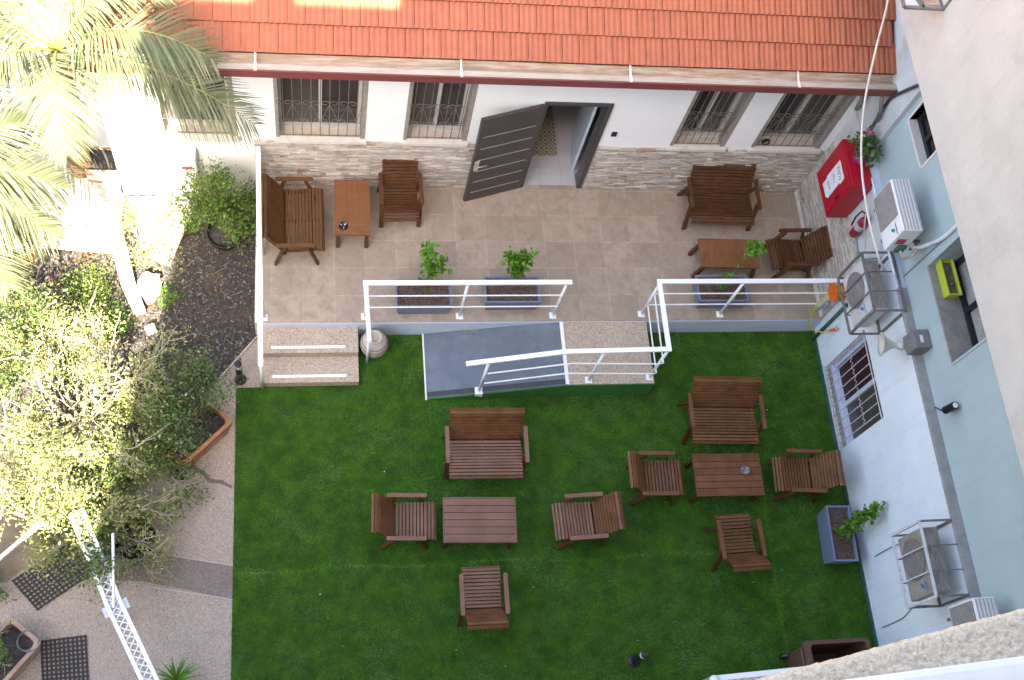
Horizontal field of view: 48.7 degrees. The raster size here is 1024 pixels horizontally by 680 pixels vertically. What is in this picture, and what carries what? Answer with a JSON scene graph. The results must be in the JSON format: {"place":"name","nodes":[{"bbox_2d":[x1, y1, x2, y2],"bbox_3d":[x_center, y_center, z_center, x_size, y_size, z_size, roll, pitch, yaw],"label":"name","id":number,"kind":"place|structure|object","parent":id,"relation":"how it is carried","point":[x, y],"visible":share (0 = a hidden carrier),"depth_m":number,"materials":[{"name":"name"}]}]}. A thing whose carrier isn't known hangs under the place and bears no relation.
{"place":"outdoors","nodes":[
{"label":"outdoors","id":0,"kind":"place"},
{"bbox_2d":[0,0,123,252],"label":"paving slab","id":1,"kind":"structure","parent":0,"point":[88,197],"depth_m":16.50,"materials":[{"name":"concrete"}]},
{"bbox_2d":[85,145,120,182],"bbox_3d":[-5.950,-2.561,16.549,0.474,0.342,0.435,-1,66,-10],"label":"wooden trough","id":2,"kind":"object","parent":1,"relation":"on","point":[103,169],"visible":0.62,"depth_m":16.46,"materials":[{"name":"wood"}]},
{"bbox_2d":[0,194,257,509],"bbox_3d":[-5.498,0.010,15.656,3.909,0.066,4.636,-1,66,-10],"label":"mulch","id":3,"kind":"object","parent":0,"point":[154,315],"visible":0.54,"depth_m":15.89,"materials":[{"name":"brown plant"}]},
{"bbox_2d":[4,227,35,265],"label":"shrub","id":4,"kind":"object","parent":3,"relation":"on","point":[32,256],"visible":0.15,"depth_m":15.66,"materials":[{"name":"plant"}]},
{"bbox_2d":[0,66,76,305],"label":"palm tree","id":5,"kind":"object","parent":3,"relation":"on","point":[12,195],"visible":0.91,"depth_m":14.14,"materials":[{"name":"green plant"}]},
{"bbox_2d":[0,250,107,415],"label":"shrub","id":6,"kind":"object","parent":3,"relation":"on","point":[17,320],"visible":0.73,"depth_m":14.72,"materials":[{"name":"green plant"}]},
{"bbox_2d":[53,248,129,320],"bbox_3d":[-5.893,-0.681,15.716,0.993,0.733,1.008,-32,75,-21],"label":"shrub","id":7,"kind":"object","parent":3,"relation":"on","point":[83,285],"visible":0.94,"depth_m":15.72,"materials":[{"name":"green plant"}]},
{"bbox_2d":[0,277,201,511],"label":"shrub","id":8,"kind":"object","parent":3,"relation":"on","point":[53,370],"visible":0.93,"depth_m":14.34,"materials":[{"name":"green plant"}]},
{"bbox_2d":[76,294,139,346],"bbox_3d":[-5.585,-0.250,15.623,0.816,0.611,0.812,-12,69,-15],"label":"shrub","id":9,"kind":"object","parent":3,"relation":"on","point":[111,321],"visible":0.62,"depth_m":15.62,"materials":[{"name":"green plant"}]},
{"bbox_2d":[100,201,145,315],"bbox_3d":[-5.550,-1.181,16.121,0.236,0.130,1.858,-16,70,-16],"label":"kerb stone","id":10,"kind":"object","parent":3,"relation":"on","point":[132,294],"visible":0.92,"depth_m":16.00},
{"bbox_2d":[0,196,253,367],"bbox_3d":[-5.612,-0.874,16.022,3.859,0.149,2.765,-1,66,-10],"label":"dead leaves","id":11,"kind":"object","parent":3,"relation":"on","point":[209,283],"visible":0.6,"depth_m":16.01,"materials":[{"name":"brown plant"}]},
{"bbox_2d":[78,381,196,491],"bbox_3d":[-4.882,1.267,14.729,1.516,1.097,1.574,-1,66,-10],"label":"shrub","id":12,"kind":"object","parent":3,"relation":"on","point":[130,416],"visible":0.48,"depth_m":14.57,"materials":[{"name":"green plant"}]},
{"bbox_2d":[92,188,198,282],"bbox_3d":[-5.125,-1.464,15.804,1.348,1.195,1.436,11,65,-5],"label":"shrub","id":13,"kind":"object","parent":3,"relation":"on","point":[127,226],"visible":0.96,"depth_m":15.75,"materials":[{"name":"green plant"}]},
{"bbox_2d":[137,271,161,304],"bbox_3d":[-5.117,-0.734,15.980,0.342,0.160,0.492,-1,66,-10],"label":"boulder","id":14,"kind":"object","parent":3,"relation":"on","point":[149,283],"visible":0.98,"depth_m":15.91,"materials":[{"name":"stone"}]},
{"bbox_2d":[152,278,184,308],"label":"shrub","id":15,"kind":"object","parent":3,"relation":"on","point":[167,295],"visible":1,"depth_m":15.94,"materials":[{"name":"green plant"}]},
{"bbox_2d":[154,156,268,254],"bbox_3d":[-4.104,-1.851,15.683,1.577,1.583,1.500,-1,66,-10],"label":"potted bush","id":16,"kind":"object","parent":3,"relation":"on","point":[228,216],"visible":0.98,"depth_m":15.51,"materials":[{"name":"green plant"}]},
{"bbox_2d":[205,221,244,250],"bbox_3d":[-4.158,-1.512,16.438,0.556,0.260,0.553,-1,66,-10],"label":"flowerpot","id":17,"kind":"object","parent":3,"relation":"on","point":[214,239],"visible":0.41,"depth_m":16.30,"materials":[{"name":"black plastic"}]},
{"bbox_2d":[255,225,257,334],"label":"patio kerb","id":18,"kind":"structure","parent":3,"relation":"on","point":[256,319],"depth_m":15.87,"materials":[{"name":"concrete"}]},
{"bbox_2d":[0,339,260,679],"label":"path","id":19,"kind":"structure","parent":0,"point":[176,626],"depth_m":14.30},
{"bbox_2d":[0,618,40,679],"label":"terracotta trough","id":20,"kind":"object","parent":19,"relation":"on","point":[22,660],"visible":0.95,"depth_m":13.65,"materials":[{"name":"ceramic"}]},
{"bbox_2d":[0,616,19,674],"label":"shrub","id":21,"kind":"object","parent":20,"relation":"in","point":[4,653],"visible":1,"depth_m":13.38,"materials":[{"name":"green plant"}]},
{"bbox_2d":[12,541,88,610],"bbox_3d":[-5.774,2.971,14.289,0.883,0.021,0.526,-35,76,-22],"label":"rubber mat","id":22,"kind":"object","parent":19,"relation":"on","point":[43,585],"visible":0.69,"depth_m":14.23,"materials":[{"name":"black rubber"}]},
{"bbox_2d":[0,506,107,581],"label":"soil patch","id":23,"kind":"object","parent":19,"relation":"on","point":[9,569],"visible":0.33,"depth_m":14.38,"materials":[{"name":"beige soil"}]},
{"bbox_2d":[0,520,54,589],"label":"garden handrail","id":24,"kind":"object","parent":23,"relation":"on","point":[12,547],"visible":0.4,"depth_m":13.51,"materials":[{"name":"white metal"}]},
{"bbox_2d":[41,635,88,679],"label":"rubber mat","id":25,"kind":"object","parent":19,"relation":"on","point":[64,659],"visible":1,"depth_m":13.91,"materials":[{"name":"black rubber"}]},
{"bbox_2d":[0,414,189,616],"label":"shrub","id":26,"kind":"object","parent":19,"relation":"on","point":[67,495],"visible":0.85,"depth_m":13.81,"materials":[{"name":"green plant"}]},
{"bbox_2d":[68,508,158,679],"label":"lattice railing","id":27,"kind":"object","parent":19,"relation":"on","point":[119,609],"visible":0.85,"depth_m":13.33,"materials":[{"name":"white metal"}]},
{"bbox_2d":[111,533,114,607],"bbox_3d":[-4.739,2.734,13.451,0.036,0.086,0.884,-4,67,-11],"label":"pole","id":28,"kind":"object","parent":27,"relation":"on","point":[113,563],"visible":1,"depth_m":13.44,"materials":[{"name":"white metal"}]},
{"bbox_2d":[114,517,158,561],"bbox_3d":[-4.775,2.584,14.415,0.577,0.420,0.574,-1,66,-10],"label":"flowerpot","id":29,"kind":"object","parent":19,"relation":"on","point":[153,528],"visible":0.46,"depth_m":14.25,"materials":[{"name":"grey ceramic"}]},
{"bbox_2d":[31,447,141,593],"bbox_3d":[-5.203,2.156,13.805,1.341,1.296,1.864,-1,66,-10],"label":"potted tree","id":30,"kind":"object","parent":29,"relation":"in","point":[101,536],"visible":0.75,"depth_m":13.85,"materials":[{"name":"green plant"}]},
{"bbox_2d":[96,427,214,533],"bbox_3d":[-4.567,1.826,14.544,1.306,0.923,1.578,37,65,7],"label":"shrub","id":31,"kind":"object","parent":19,"relation":"on","point":[177,488],"visible":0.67,"depth_m":14.52,"materials":[{"name":"green plant"}]},
{"bbox_2d":[105,547,232,598],"bbox_3d":[-4.393,2.972,14.539,1.700,0.001,0.450,10,65,-5],"label":"path band","id":32,"kind":"object","parent":19,"relation":"on","point":[210,578],"visible":0.71,"depth_m":14.55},
{"bbox_2d":[154,654,202,679],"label":"spiky plant","id":33,"kind":"object","parent":19,"relation":"on","point":[175,674],"visible":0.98,"depth_m":13.78,"materials":[{"name":"green plant"}]},
{"bbox_2d":[167,402,231,467],"bbox_3d":[-4.203,1.292,15.130,0.460,0.350,0.880,41,66,9],"label":"terracotta trough","id":34,"kind":"object","parent":19,"relation":"on","point":[223,423],"visible":0.54,"depth_m":15.10,"materials":[{"name":"ceramic"}]},
{"bbox_2d":[128,332,249,482],"bbox_3d":[-4.154,0.834,14.622,1.529,1.114,2.029,-1,66,-10],"label":"shrub","id":35,"kind":"object","parent":34,"relation":"in","point":[181,411],"visible":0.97,"depth_m":14.49,"materials":[{"name":"green plant"}]},
{"bbox_2d":[127,195,194,265],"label":"paving","id":36,"kind":"structure","parent":0,"point":[174,236],"depth_m":16.46,"materials":[{"name":"stone"}]},
{"bbox_2d":[0,3,575,481],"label":"ground","id":37,"kind":"structure","parent":0,"point":[122,187],"depth_m":16.67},
{"bbox_2d":[0,0,271,178],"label":"palm tree","id":38,"kind":"object","parent":37,"relation":"on","point":[66,120],"visible":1,"depth_m":12.95,"materials":[{"name":"green plant"}]},
{"bbox_2d":[260,327,358,386],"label":"stairs","id":39,"kind":"structure","parent":37,"relation":"on","point":[315,356],"depth_m":15.82,"materials":[{"name":"beige stone"}]},
{"bbox_2d":[66,0,897,201],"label":"house","id":40,"kind":"structure","parent":37,"relation":"on","point":[475,99],"depth_m":14.91,"materials":[{"name":"white paint"}]},
{"bbox_2d":[170,146,199,185],"bbox_3d":[-4.585,-2.425,15.906,0.330,0.780,0.178,-1,66,-10],"label":"meter cabinet","id":41,"kind":"object","parent":40,"relation":"attached to","point":[183,158],"visible":0.88,"depth_m":15.68,"materials":[{"name":"white paint"}]},
{"bbox_2d":[151,75,239,141],"bbox_3d":[-4.113,-3.192,14.663,1.040,1.772,0.292,-1,66,-10],"label":"window","id":42,"kind":"structure","parent":40,"relation":"in","point":[166,135],"depth_m":15.30,"materials":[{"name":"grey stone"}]},
{"bbox_2d":[273,78,368,144],"bbox_3d":[-2.523,-3.208,14.946,1.250,1.772,0.292,-1,66,-10],"label":"window","id":43,"kind":"structure","parent":40,"relation":"in","point":[330,106],"depth_m":15.34,"materials":[{"name":"white metal"}]},
{"bbox_2d":[401,82,478,146],"bbox_3d":[-0.962,-3.223,15.224,0.940,1.772,0.292,-1,66,-10],"label":"window","id":44,"kind":"structure","parent":40,"relation":"in","point":[449,107],"depth_m":15.61,"materials":[{"name":"white metal"}]},
{"bbox_2d":[463,104,545,201],"bbox_3d":[-0.125,-2.607,16.143,0.925,2.103,0.125,-16,70,-16],"label":"door","id":45,"kind":"structure","parent":40,"relation":"in","point":[504,144],"depth_m":16.02,"materials":[{"name":"grey metal"}]},
{"bbox_2d":[571,106,597,170],"bbox_3d":[1.100,-3.343,16.755,0.040,1.980,0.737,7,65,-7],"label":"inner door","id":46,"kind":"structure","parent":40,"relation":"in","point":[585,117],"depth_m":17.00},
{"bbox_2d":[667,91,754,151],"bbox_3d":[2.838,-3.259,15.900,0.880,1.772,0.292,-1,66,-10],"label":"window","id":47,"kind":"structure","parent":40,"relation":"in","point":[715,115],"depth_m":16.27,"materials":[{"name":"grey metal"}]},
{"bbox_2d":[748,93,856,153],"bbox_3d":[4.187,-3.272,16.140,1.120,1.772,0.292,-1,66,-10],"label":"window","id":48,"kind":"structure","parent":40,"relation":"in","point":[808,119],"depth_m":16.52,"materials":[{"name":"white metal"}]},
{"bbox_2d":[855,96,883,122],"bbox_3d":[4.817,-3.206,15.428,0.319,0.869,0.542,-1,66,-10],"label":"downpipe","id":49,"kind":"object","parent":40,"relation":"attached to","point":[860,103],"visible":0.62,"depth_m":15.31,"materials":[{"name":"grey metal"}]},
{"bbox_2d":[263,320,821,334],"bbox_3d":[0.564,-0.181,16.602,8.350,0.413,0.010,-1,66,-10],"label":"patio riser","id":50,"kind":"object","parent":37,"relation":"on","point":[409,328],"visible":0.43,"depth_m":16.48,"materials":[{"name":"white paint"}]},
{"bbox_2d":[794,0,1023,646],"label":"apartment building","id":51,"kind":"structure","parent":37,"relation":"on","point":[949,132],"depth_m":13.89,"materials":[{"name":"white paint"}]},
{"bbox_2d":[817,139,871,217],"bbox_3d":[4.686,-2.275,16.008,0.338,0.900,0.740,-1,66,-10],"label":"hose cabinet","id":52,"kind":"object","parent":51,"relation":"attached to","point":[839,179],"visible":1,"depth_m":15.82,"materials":[{"name":"red metal"}]},
{"bbox_2d":[852,146,867,164],"bbox_3d":[4.800,-2.534,15.532,0.270,0.200,0.270,-1,66,-10],"label":"flower pot","id":53,"kind":"object","parent":52,"relation":"on","point":[855,161],"visible":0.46,"depth_m":15.51,"materials":[{"name":"plastic"}]},
{"bbox_2d":[846,124,882,167],"bbox_3d":[4.806,-2.606,15.357,0.487,0.497,0.624,-1,66,-10],"label":"geranium","id":54,"kind":"object","parent":53,"relation":"in","point":[869,146],"visible":0.94,"depth_m":15.37,"materials":[{"name":"green plant"}]},
{"bbox_2d":[823,330,883,448],"bbox_3d":[4.952,0.723,16.214,0.223,1.360,1.305,-1,66,-10],"label":"barred window","id":55,"kind":"structure","parent":51,"relation":"in","point":[857,406],"depth_m":16.45,"materials":[{"name":"white metal"}]},
{"bbox_2d":[849,211,868,237],"bbox_3d":[4.851,-1.619,15.742,0.161,0.585,0.202,-1,66,-10],"label":"fire extinguisher","id":56,"kind":"object","parent":51,"relation":"attached to","point":[856,230],"visible":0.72,"depth_m":15.74,"materials":[{"name":"red metal"}]},
{"bbox_2d":[837,251,906,334],"bbox_3d":[4.814,-0.622,15.177,0.468,0.778,0.873,-1,66,-10],"label":"air conditioner cage","id":57,"kind":"object","parent":51,"relation":"attached to","point":[873,311],"visible":0.91,"depth_m":14.99,"materials":[{"name":"grey metal"}]},
{"bbox_2d":[843,260,887,326],"bbox_3d":[4.729,-0.620,15.182,0.258,0.591,0.730,-1,66,-10],"label":"air conditioner","id":58,"kind":"object","parent":57,"relation":"attached to","point":[863,308],"visible":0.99,"depth_m":15.03,"materials":[{"name":"metal"}]},
{"bbox_2d":[860,0,888,270],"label":"hanging cable","id":59,"kind":"object","parent":51,"relation":"hanging from","point":[861,133],"visible":1,"depth_m":14.39,"materials":[{"name":"white plastic"}]},
{"bbox_2d":[877,332,904,356],"bbox_3d":[4.909,0.121,14.636,0.432,0.319,0.307,26,64,2],"label":"horn loudspeaker","id":60,"kind":"object","parent":51,"relation":"attached to","point":[885,344],"visible":0.99,"depth_m":14.59,"materials":[{"name":"beige plastic"}]},
{"bbox_2d":[873,179,922,260],"bbox_3d":[4.986,-1.467,14.430,0.559,0.791,0.884,-1,66,-10],"label":"air conditioner","id":61,"kind":"object","parent":51,"relation":"attached to","point":[896,211],"visible":0.99,"depth_m":14.18,"materials":[{"name":"white metal"}]},
{"bbox_2d":[903,329,931,354],"bbox_3d":[5.165,0.029,14.419,0.220,0.268,0.250,-1,66,-10],"label":"junction box","id":62,"kind":"object","parent":51,"relation":"on","point":[917,342],"visible":1,"depth_m":14.33,"materials":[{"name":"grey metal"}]},
{"bbox_2d":[907,100,936,169],"bbox_3d":[5.392,-2.810,14.074,0.180,1.340,0.780,-1,66,-10],"label":"window","id":63,"kind":"structure","parent":51,"relation":"in","point":[921,134],"depth_m":14.62,"materials":[{"name":"metal"}]},
{"bbox_2d":[900,0,951,10],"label":"wall rack","id":64,"kind":"object","parent":51,"relation":"attached to","point":[913,4],"depth_m":12.61,"materials":[{"name":"grey metal"}]},
{"bbox_2d":[891,518,969,608],"bbox_3d":[5.093,2.731,13.791,0.468,0.748,0.928,-1,66,-10],"label":"air conditioner cage","id":65,"kind":"object","parent":51,"relation":"attached to","point":[936,595],"visible":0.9,"depth_m":13.66,"materials":[{"name":"white metal"}]},
{"bbox_2d":[898,527,951,601],"bbox_3d":[5.010,2.734,13.783,0.238,0.606,0.780,-1,66,-10],"label":"air conditioner","id":66,"kind":"object","parent":65,"relation":"attached to","point":[915,564],"visible":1,"depth_m":13.63,"materials":[{"name":"grey metal"}]},
{"bbox_2d":[909,224,956,249],"bbox_3d":[5.284,-1.512,13.653,0.381,1.758,0.119,39,66,8],"label":"refrigerant pipe","id":67,"kind":"object","parent":51,"relation":"attached to","point":[937,240],"visible":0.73,"depth_m":14.11,"materials":[{"name":"white plastic"}]},
{"bbox_2d":[936,259,962,298],"bbox_3d":[5.470,-0.763,14.200,0.180,0.160,0.512,-1,66,-10],"label":"window box","id":68,"kind":"object","parent":51,"relation":"on","point":[948,279],"visible":1,"depth_m":14.17,"materials":[{"name":"plastic"}]},
{"bbox_2d":[927,234,986,364],"bbox_3d":[5.639,-0.672,13.369,0.380,1.710,1.390,-1,66,-10],"label":"window","id":69,"kind":"structure","parent":51,"relation":"in","point":[955,316],"depth_m":14.05,"materials":[{"name":"grey glass"}]},
{"bbox_2d":[947,597,998,626],"bbox_3d":[5.330,3.370,12.839,0.530,0.816,0.760,-1,66,-10],"label":"air conditioner","id":70,"kind":"object","parent":51,"relation":"attached to","point":[972,609],"visible":0.35,"depth_m":12.60,"materials":[{"name":"white metal"}]},
{"bbox_2d":[263,184,822,322],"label":"patio","id":71,"kind":"structure","parent":0,"point":[613,254],"depth_m":16.84,"materials":[{"name":"beige tile"}]},
{"bbox_2d":[256,146,267,389],"bbox_3d":[-3.459,-0.993,15.685,0.114,1.420,3.057,-1,66,-10],"label":"handrail","id":72,"kind":"object","parent":71,"relation":"on","point":[262,316],"visible":0.97,"depth_m":15.06,"materials":[{"name":"white metal"}]},
{"bbox_2d":[261,173,324,265],"bbox_3d":[-3.095,-1.719,15.993,0.873,0.763,1.125,-1,66,-10],"label":"bench","id":73,"kind":"object","parent":71,"relation":"on","point":[276,231],"visible":0.98,"depth_m":15.95,"materials":[{"name":"brown wood"}]},
{"bbox_2d":[334,179,370,247],"bbox_3d":[-2.313,-1.816,16.356,0.500,0.425,0.900,0,66,-10],"label":"coffee table","id":74,"kind":"object","parent":71,"relation":"on","point":[352,207],"visible":1,"depth_m":16.17,"materials":[{"name":"orange wood"}]},
{"bbox_2d":[377,158,423,227],"bbox_3d":[-1.624,-2.127,16.430,0.630,0.763,0.873,-2,67,-11],"label":"armchair","id":75,"kind":"object","parent":71,"relation":"on","point":[395,201],"visible":1,"depth_m":16.36,"materials":[{"name":"brown wood"}]},
{"bbox_2d":[395,279,452,313],"bbox_3d":[-1.264,-0.602,16.064,0.800,0.300,0.430,-1,66,-10],"label":"planter","id":76,"kind":"object","parent":71,"relation":"on","point":[426,301],"visible":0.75,"depth_m":15.96,"materials":[{"name":"grey plastic"}]},
{"bbox_2d":[418,239,452,292],"bbox_3d":[-1.096,-1.056,15.750,0.454,0.839,0.522,-11,69,-14],"label":"sapling","id":77,"kind":"object","parent":76,"relation":"on","point":[430,254],"visible":0.91,"depth_m":15.66,"materials":[{"name":"green plant"}]},
{"bbox_2d":[361,280,571,363],"bbox_3d":[-0.670,-0.243,15.796,2.840,1.490,0.612,-1,66,-10],"label":"railing","id":78,"kind":"object","parent":71,"relation":"on","point":[365,315],"visible":1,"depth_m":15.35,"materials":[{"name":"white metal"}]},
{"bbox_2d":[483,276,540,309],"bbox_3d":[-0.018,-0.664,16.308,0.810,0.300,0.420,-1,66,-10],"label":"planter","id":79,"kind":"object","parent":71,"relation":"on","point":[511,300],"visible":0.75,"depth_m":16.20,"materials":[{"name":"grey plastic"}]},
{"bbox_2d":[500,246,538,288],"bbox_3d":[0.058,-1.012,15.939,0.499,0.814,0.430,14,65,-4],"label":"sapling","id":80,"kind":"object","parent":79,"relation":"on","point":[516,260],"visible":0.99,"depth_m":15.75,"materials":[{"name":"green plant"}]},
{"bbox_2d":[677,163,761,230],"bbox_3d":[3.182,-2.164,17.281,1.115,0.763,0.873,0,66,-10],"label":"bench","id":81,"kind":"object","parent":71,"relation":"on","point":[713,208],"visible":0.98,"depth_m":17.22,"materials":[{"name":"brown wood"}]},
{"bbox_2d":[693,275,750,307],"bbox_3d":[3.096,-0.708,16.868,0.790,0.300,0.430,-1,66,-10],"label":"planter","id":82,"kind":"object","parent":71,"relation":"on","point":[713,298],"visible":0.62,"depth_m":16.76,"materials":[{"name":"grey plastic"}]},
{"bbox_2d":[716,239,767,292],"bbox_3d":[3.307,-1.104,16.485,0.707,0.956,0.346,-26,73,-19],"label":"sapling","id":83,"kind":"object","parent":82,"relation":"on","point":[751,250],"visible":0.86,"depth_m":16.25,"materials":[{"name":"green plant"}]},
{"bbox_2d":[688,238,760,278],"bbox_3d":[3.202,-1.209,17.045,0.982,0.428,0.475,0,66,-10],"label":"coffee table","id":84,"kind":"object","parent":71,"relation":"on","point":[720,253],"visible":0.86,"depth_m":16.85,"materials":[{"name":"orange wood"}]},
{"bbox_2d":[763,225,832,278],"bbox_3d":[4.298,-1.315,17.096,0.873,0.763,0.630,-2,67,-11],"label":"armchair","id":85,"kind":"object","parent":71,"relation":"on","point":[785,257],"visible":1,"depth_m":17.04,"materials":[{"name":"brown wood"}]},
{"bbox_2d":[229,331,874,679],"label":"lawn","id":86,"kind":"structure","parent":0,"point":[594,610],"depth_m":15.47,"materials":[{"name":"green plant"}]},
{"bbox_2d":[360,329,387,357],"bbox_3d":[-1.950,0.047,16.013,0.406,0.465,0.406,-1,66,-10],"label":"vase","id":87,"kind":"object","parent":86,"relation":"on","point":[379,344],"visible":0.89,"depth_m":15.88,"materials":[{"name":"beige stone"}]},
{"bbox_2d":[371,493,435,549],"bbox_3d":[-1.429,2.374,14.905,0.873,0.763,0.630,2,66,-9],"label":"armchair","id":88,"kind":"object","parent":86,"relation":"on","point":[384,517],"visible":1,"depth_m":14.88,"materials":[{"name":"brown wood"}]},
{"bbox_2d":[440,497,516,548],"bbox_3d":[-0.459,2.470,15.215,0.980,0.425,0.615,1,66,-9],"label":"coffee table","id":89,"kind":"object","parent":86,"relation":"on","point":[479,519],"visible":1,"depth_m":15.03,"materials":[{"name":"brown wood"}]},
{"bbox_2d":[455,566,509,629],"bbox_3d":[-0.381,3.354,14.650,0.630,0.763,0.873,0,66,-10],"label":"armchair","id":90,"kind":"object","parent":86,"relation":"on","point":[482,616],"visible":1,"depth_m":14.65,"materials":[{"name":"brown wood"}]},
{"bbox_2d":[441,408,529,479],"bbox_3d":[-0.366,1.459,15.498,1.135,0.763,0.873,1,66,-10],"label":"bench","id":91,"kind":"object","parent":86,"relation":"on","point":[485,425],"visible":1,"depth_m":15.43,"materials":[{"name":"brown wood"}]},
{"bbox_2d":[422,321,654,399],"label":"wheelchair ramp","id":92,"kind":"structure","parent":86,"relation":"on","point":[448,374],"depth_m":16.27,"materials":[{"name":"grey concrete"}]},
{"bbox_2d":[466,278,842,396],"bbox_3d":[2.002,-0.067,16.148,5.624,1.430,1.074,-20,71,-18],"label":"railing","id":93,"kind":"object","parent":92,"relation":"on","point":[667,349],"visible":0.99,"depth_m":15.71,"materials":[{"name":"white metal"}]},
{"bbox_2d":[808,282,845,332],"bbox_3d":[4.617,-0.441,16.537,0.317,1.151,0.431,-1,66,-10],"label":"hose reel","id":94,"kind":"object","parent":93,"relation":"attached to","point":[833,293],"visible":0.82,"depth_m":16.17,"materials":[{"name":"orange plastic"}]},
{"bbox_2d":[551,491,625,549],"bbox_3d":[0.997,2.425,15.303,0.873,0.763,0.630,-2,67,-11],"label":"armchair","id":95,"kind":"object","parent":86,"relation":"on","point":[603,514],"visible":1,"depth_m":15.24,"materials":[{"name":"brown wood"}]},
{"bbox_2d":[628,650,648,666],"bbox_3d":[1.662,4.138,14.746,0.170,0.590,0.170,-1,66,-10],"label":"garden light","id":96,"kind":"object","parent":86,"relation":"on","point":[634,660],"visible":1,"depth_m":14.76,"materials":[{"name":"black paint"}]},
{"bbox_2d":[625,451,683,505],"bbox_3d":[1.959,1.902,15.704,0.873,0.763,0.630,1,66,-9],"label":"armchair","id":97,"kind":"object","parent":86,"relation":"on","point":[636,464],"visible":1,"depth_m":15.69,"materials":[{"name":"brown wood"}]},
{"bbox_2d":[677,376,766,445],"bbox_3d":[3.029,1.060,16.265,1.115,0.763,0.873,1,66,-9],"label":"bench","id":98,"kind":"object","parent":86,"relation":"on","point":[709,397],"visible":1,"depth_m":16.19,"materials":[{"name":"brown wood"}]},
{"bbox_2d":[684,453,764,502],"bbox_3d":[2.996,1.969,16.038,0.985,0.425,0.610,0,66,-10],"label":"coffee table","id":99,"kind":"object","parent":86,"relation":"on","point":[716,473],"visible":1,"depth_m":15.85,"materials":[{"name":"brown wood"}]},
{"bbox_2d":[704,513,770,571],"bbox_3d":[3.090,2.798,15.500,0.630,0.763,0.873,-2,67,-11],"label":"armchair","id":100,"kind":"object","parent":86,"relation":"on","point":[750,559],"visible":1,"depth_m":15.49,"materials":[{"name":"brown wood"}]},
{"bbox_2d":[704,666,803,679],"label":"metal fence","id":101,"kind":"object","parent":86,"relation":"on","point":[749,675],"visible":0.28,"depth_m":12.94,"materials":[{"name":"white metal"}]},
{"bbox_2d":[768,448,845,502],"bbox_3d":[4.145,1.911,16.079,0.873,0.763,0.630,3,66,-9],"label":"armchair","id":102,"kind":"object","parent":86,"relation":"on","point":[792,474],"visible":1,"depth_m":16.02,"materials":[{"name":"brown wood"}]},
{"bbox_2d":[779,637,870,667],"bbox_3d":[4.079,4.236,14.894,0.945,0.998,0.427,-1,66,-10],"label":"planter","id":103,"kind":"object","parent":86,"relation":"on","point":[805,653],"visible":0.54,"depth_m":14.77,"materials":[{"name":"brown plastic"}]},
{"bbox_2d":[817,505,858,563],"bbox_3d":[4.575,2.773,15.966,0.360,0.400,0.790,1,66,-9],"label":"planter","id":104,"kind":"object","parent":86,"relation":"on","point":[835,549],"visible":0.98,"depth_m":15.85,"materials":[{"name":"grey plastic"}]},
{"bbox_2d":[832,501,886,541],"bbox_3d":[4.747,2.459,15.497,0.368,1.039,0.518,36,65,7],"label":"sapling","id":105,"kind":"object","parent":104,"relation":"in","point":[857,519],"visible":1,"depth_m":15.47,"materials":[{"name":"green plant"}]},
{"bbox_2d":[755,608,1023,679],"bbox_3d":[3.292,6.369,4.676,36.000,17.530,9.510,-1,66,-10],"label":"balcony parapet","id":106,"kind":"structure","parent":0,"point":[990,648],"depth_m":1.56,"materials":[{"name":"beige paint"}]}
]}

